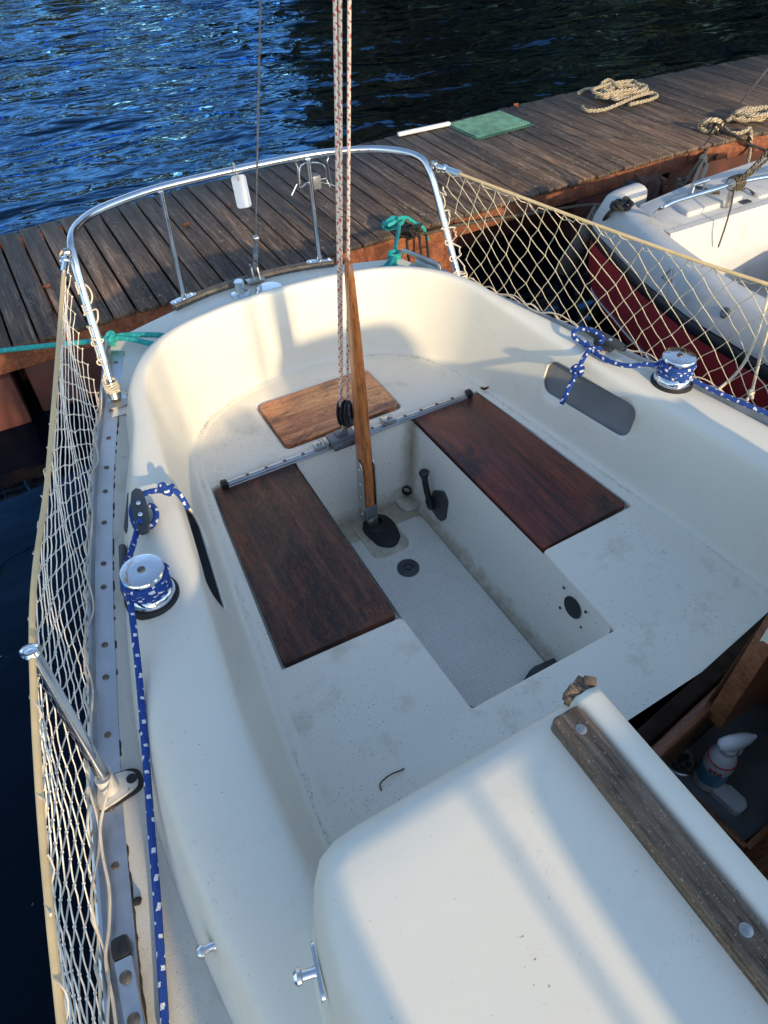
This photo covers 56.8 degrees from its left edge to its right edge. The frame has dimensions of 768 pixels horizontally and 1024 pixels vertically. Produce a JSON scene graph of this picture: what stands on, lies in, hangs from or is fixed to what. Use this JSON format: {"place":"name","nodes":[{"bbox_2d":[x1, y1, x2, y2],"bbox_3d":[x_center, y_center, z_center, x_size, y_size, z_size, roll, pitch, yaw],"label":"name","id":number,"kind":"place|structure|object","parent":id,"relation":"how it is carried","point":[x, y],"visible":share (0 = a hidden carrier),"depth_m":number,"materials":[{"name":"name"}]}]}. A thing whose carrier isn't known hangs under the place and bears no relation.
{"place":"outdoors","nodes":[
{"label":"outdoors","id":0,"kind":"place"},
{"bbox_2d":[0,0,767,1023],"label":"water","id":1,"kind":"structure","parent":0,"point":[102,100],"depth_m":5.48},
{"bbox_2d":[0,55,767,430],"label":"jetty","id":2,"kind":"object","parent":1,"relation":"on","point":[564,151],"visible":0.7,"depth_m":3.43,"materials":[{"name":"brown wood"}]},
{"bbox_2d":[41,283,51,287],"bbox_3d":[-1.368,-0.916,2.880,0.043,0.016,0.024,-23,49,-19],"label":"fallen leaf","id":3,"kind":"object","parent":2,"relation":"on","point":[47,285],"visible":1,"depth_m":2.89,"materials":[{"name":"brown plant"}]},
{"bbox_2d":[379,215,428,266],"bbox_3d":[0.068,-1.002,2.763,0.214,0.334,0.980,1,46,3],"label":"mooring rope","id":4,"kind":"object","parent":2,"relation":"attached to","point":[393,256],"visible":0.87,"depth_m":3.08,"materials":[{"name":"teal fabric"}]},
{"bbox_2d":[400,223,429,261],"bbox_3d":[0.124,-1.203,3.153,0.112,0.151,0.122,-34,54,-27],"label":"black lashing","id":5,"kind":"object","parent":2,"relation":"attached to","point":[411,231],"visible":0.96,"depth_m":3.13,"materials":[{"name":"fabric"}]},
{"bbox_2d":[397,121,450,136],"bbox_3d":[0.231,-2.199,4.074,0.348,0.022,0.029,-22,49,-19],"label":"white batten","id":6,"kind":"object","parent":2,"relation":"on","point":[422,129],"visible":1,"depth_m":4.06,"materials":[{"name":"plastic"}]},
{"bbox_2d":[447,110,534,139],"bbox_3d":[0.614,-2.252,4.119,0.424,0.015,0.308,-26,50,-21],"label":"door mat","id":7,"kind":"object","parent":2,"relation":"on","point":[491,124],"depth_m":4.10,"materials":[{"name":"green rubber"}]},
{"bbox_2d":[577,78,658,112],"bbox_3d":[1.377,-2.585,4.374,0.584,0.078,0.421,-23,49,-19],"label":"rope coil","id":8,"kind":"object","parent":2,"relation":"on","point":[620,90],"visible":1,"depth_m":4.34,"materials":[{"name":"beige fabric"}]},
{"bbox_2d":[674,148,720,194],"bbox_3d":[1.512,-1.667,3.441,0.166,0.307,1.359,13,48,14],"label":"mooring bridle","id":9,"kind":"object","parent":2,"relation":"attached to","point":[700,162],"visible":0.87,"depth_m":3.48,"materials":[{"name":"grey fabric"}]},
{"bbox_2d":[697,117,723,133],"bbox_3d":[1.810,-2.140,3.926,0.135,0.086,0.070,8,46,9],"label":"mooring loop","id":10,"kind":"object","parent":2,"relation":"on","point":[701,128],"visible":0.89,"depth_m":3.91,"materials":[{"name":"beige fabric"}]},
{"bbox_2d":[707,123,765,159],"bbox_3d":[1.987,-2.078,3.939,0.393,0.158,0.198,-4,46,-2],"label":"black lashing","id":11,"kind":"object","parent":2,"relation":"attached to","point":[720,131],"visible":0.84,"depth_m":3.92,"materials":[{"name":"fabric"}]},
{"bbox_2d":[724,105,767,163],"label":"rope coil","id":12,"kind":"object","parent":2,"relation":"on","point":[759,113],"visible":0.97,"depth_m":3.98,"materials":[{"name":"beige fabric"}]},
{"bbox_2d":[19,0,767,1023],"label":"sailboat","id":13,"kind":"object","parent":1,"relation":"on","point":[505,608],"visible":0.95,"depth_m":1.50,"materials":[{"name":"white plastic"}]},
{"bbox_2d":[28,250,127,1023],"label":"safety net","id":14,"kind":"object","parent":13,"relation":"on","point":[69,1011],"visible":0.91,"depth_m":1.14,"materials":[{"name":"beige fabric"}]},
{"bbox_2d":[0,330,163,352],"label":"mooring rope","id":15,"kind":"object","parent":13,"relation":"attached to","point":[113,337],"visible":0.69,"depth_m":2.10,"materials":[{"name":"teal fabric"}]},
{"bbox_2d":[132,896,141,905],"bbox_3d":[-0.373,0.586,1.070,0.014,0.014,0.012,-7,46,-5],"label":"bark chip","id":16,"kind":"object","parent":13,"relation":"on","point":[136,901],"visible":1,"depth_m":1.07,"materials":[{"name":"wood"}]},
{"bbox_2d":[119,482,189,1023],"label":"jib sheet","id":17,"kind":"object","parent":13,"relation":"on","point":[158,591],"visible":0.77,"depth_m":1.21,"materials":[{"name":"blue fabric"}]},
{"bbox_2d":[231,162,250,208],"bbox_3d":[-0.436,-0.992,2.151,0.045,0.127,0.050,-16,47,-13],"label":"hanging tag","id":18,"kind":"object","parent":13,"relation":"hanging from","point":[241,191],"visible":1,"depth_m":2.16,"materials":[{"name":"white plastic"}]},
{"bbox_2d":[333,0,352,431],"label":"mainsheet","id":19,"kind":"object","parent":13,"relation":"on","point":[344,411],"visible":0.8,"depth_m":1.56,"materials":[{"name":"white fabric"}]},
{"bbox_2d":[379,768,403,790],"bbox_3d":[0.013,0.506,1.355,0.063,0.010,0.013,-34,54,-28],"label":"dry stalk","id":20,"kind":"object","parent":13,"relation":"on","point":[388,776],"visible":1,"depth_m":1.35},
{"bbox_2d":[436,168,767,407],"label":"safety net","id":21,"kind":"object","parent":13,"relation":"attached to","point":[751,392],"visible":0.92,"depth_m":1.96,"materials":[{"name":"beige fabric"}]},
{"bbox_2d":[560,327,767,415],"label":"jib sheet","id":22,"kind":"object","parent":13,"relation":"on","point":[668,372],"visible":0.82,"depth_m":1.80,"materials":[{"name":"blue fabric"}]},
{"bbox_2d":[693,732,756,791],"bbox_3d":[0.713,0.518,1.493,0.077,0.196,0.062,-23,49,-19],"label":"spray bottle","id":23,"kind":"object","parent":13,"relation":"in","point":[716,766],"visible":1,"depth_m":1.47,"materials":[{"name":"white plastic"}]},
{"bbox_2d":[710,783,746,815],"bbox_3d":[0.741,0.613,1.523,0.041,0.019,0.070,-29,52,-24],"label":"soap bar","id":24,"kind":"object","parent":13,"relation":"in","point":[731,799],"visible":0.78,"depth_m":1.51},
{"bbox_2d":[556,205,598,275],"bbox_3d":[0.920,-1.244,3.360,0.090,0.531,0.399,-8,46,-5],"label":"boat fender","id":25,"kind":"object","parent":1,"relation":"in","point":[578,246],"visible":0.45,"depth_m":3.31,"materials":[{"name":"black rubber"}]},
{"bbox_2d":[624,172,667,202],"bbox_3d":[1.328,-1.491,3.736,0.255,0.553,0.108,-23,49,-19],"label":"fender post","id":26,"kind":"object","parent":1,"relation":"in","point":[655,185],"visible":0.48,"depth_m":3.55,"materials":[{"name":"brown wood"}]},
{"bbox_2d":[589,67,767,409],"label":"moored boat","id":27,"kind":"object","parent":1,"relation":"on","point":[689,220],"visible":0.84,"depth_m":2.75,"materials":[{"name":"white plastic"}]},
{"bbox_2d":[416,203,601,235],"bbox_3d":[0.606,-1.367,3.164,0.895,0.255,0.494,10,47,11],"label":"dark mooring line","id":28,"kind":"object","parent":27,"relation":"attached to","point":[512,216],"visible":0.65,"depth_m":3.31,"materials":[{"name":"black fabric"}]},
{"bbox_2d":[602,196,633,220],"bbox_3d":[0.935,-1.189,2.877,0.120,0.159,0.116,18,49,18],"label":"black rope bundle","id":29,"kind":"object","parent":27,"relation":"on","point":[617,205],"visible":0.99,"depth_m":2.82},
{"bbox_2d":[718,148,767,246],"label":"rail lashing","id":30,"kind":"object","parent":27,"relation":"attached to","point":[741,180],"visible":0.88,"depth_m":2.73,"materials":[{"name":"brown fabric"}]},
{"bbox_2d":[736,187,755,195],"bbox_3d":[1.436,-1.316,2.930,0.176,0.014,0.068,-8,46,-6],"label":"deck line","id":31,"kind":"object","parent":27,"relation":"on","point":[752,193],"visible":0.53,"depth_m":2.94,"materials":[{"name":"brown fabric"}]}
]}

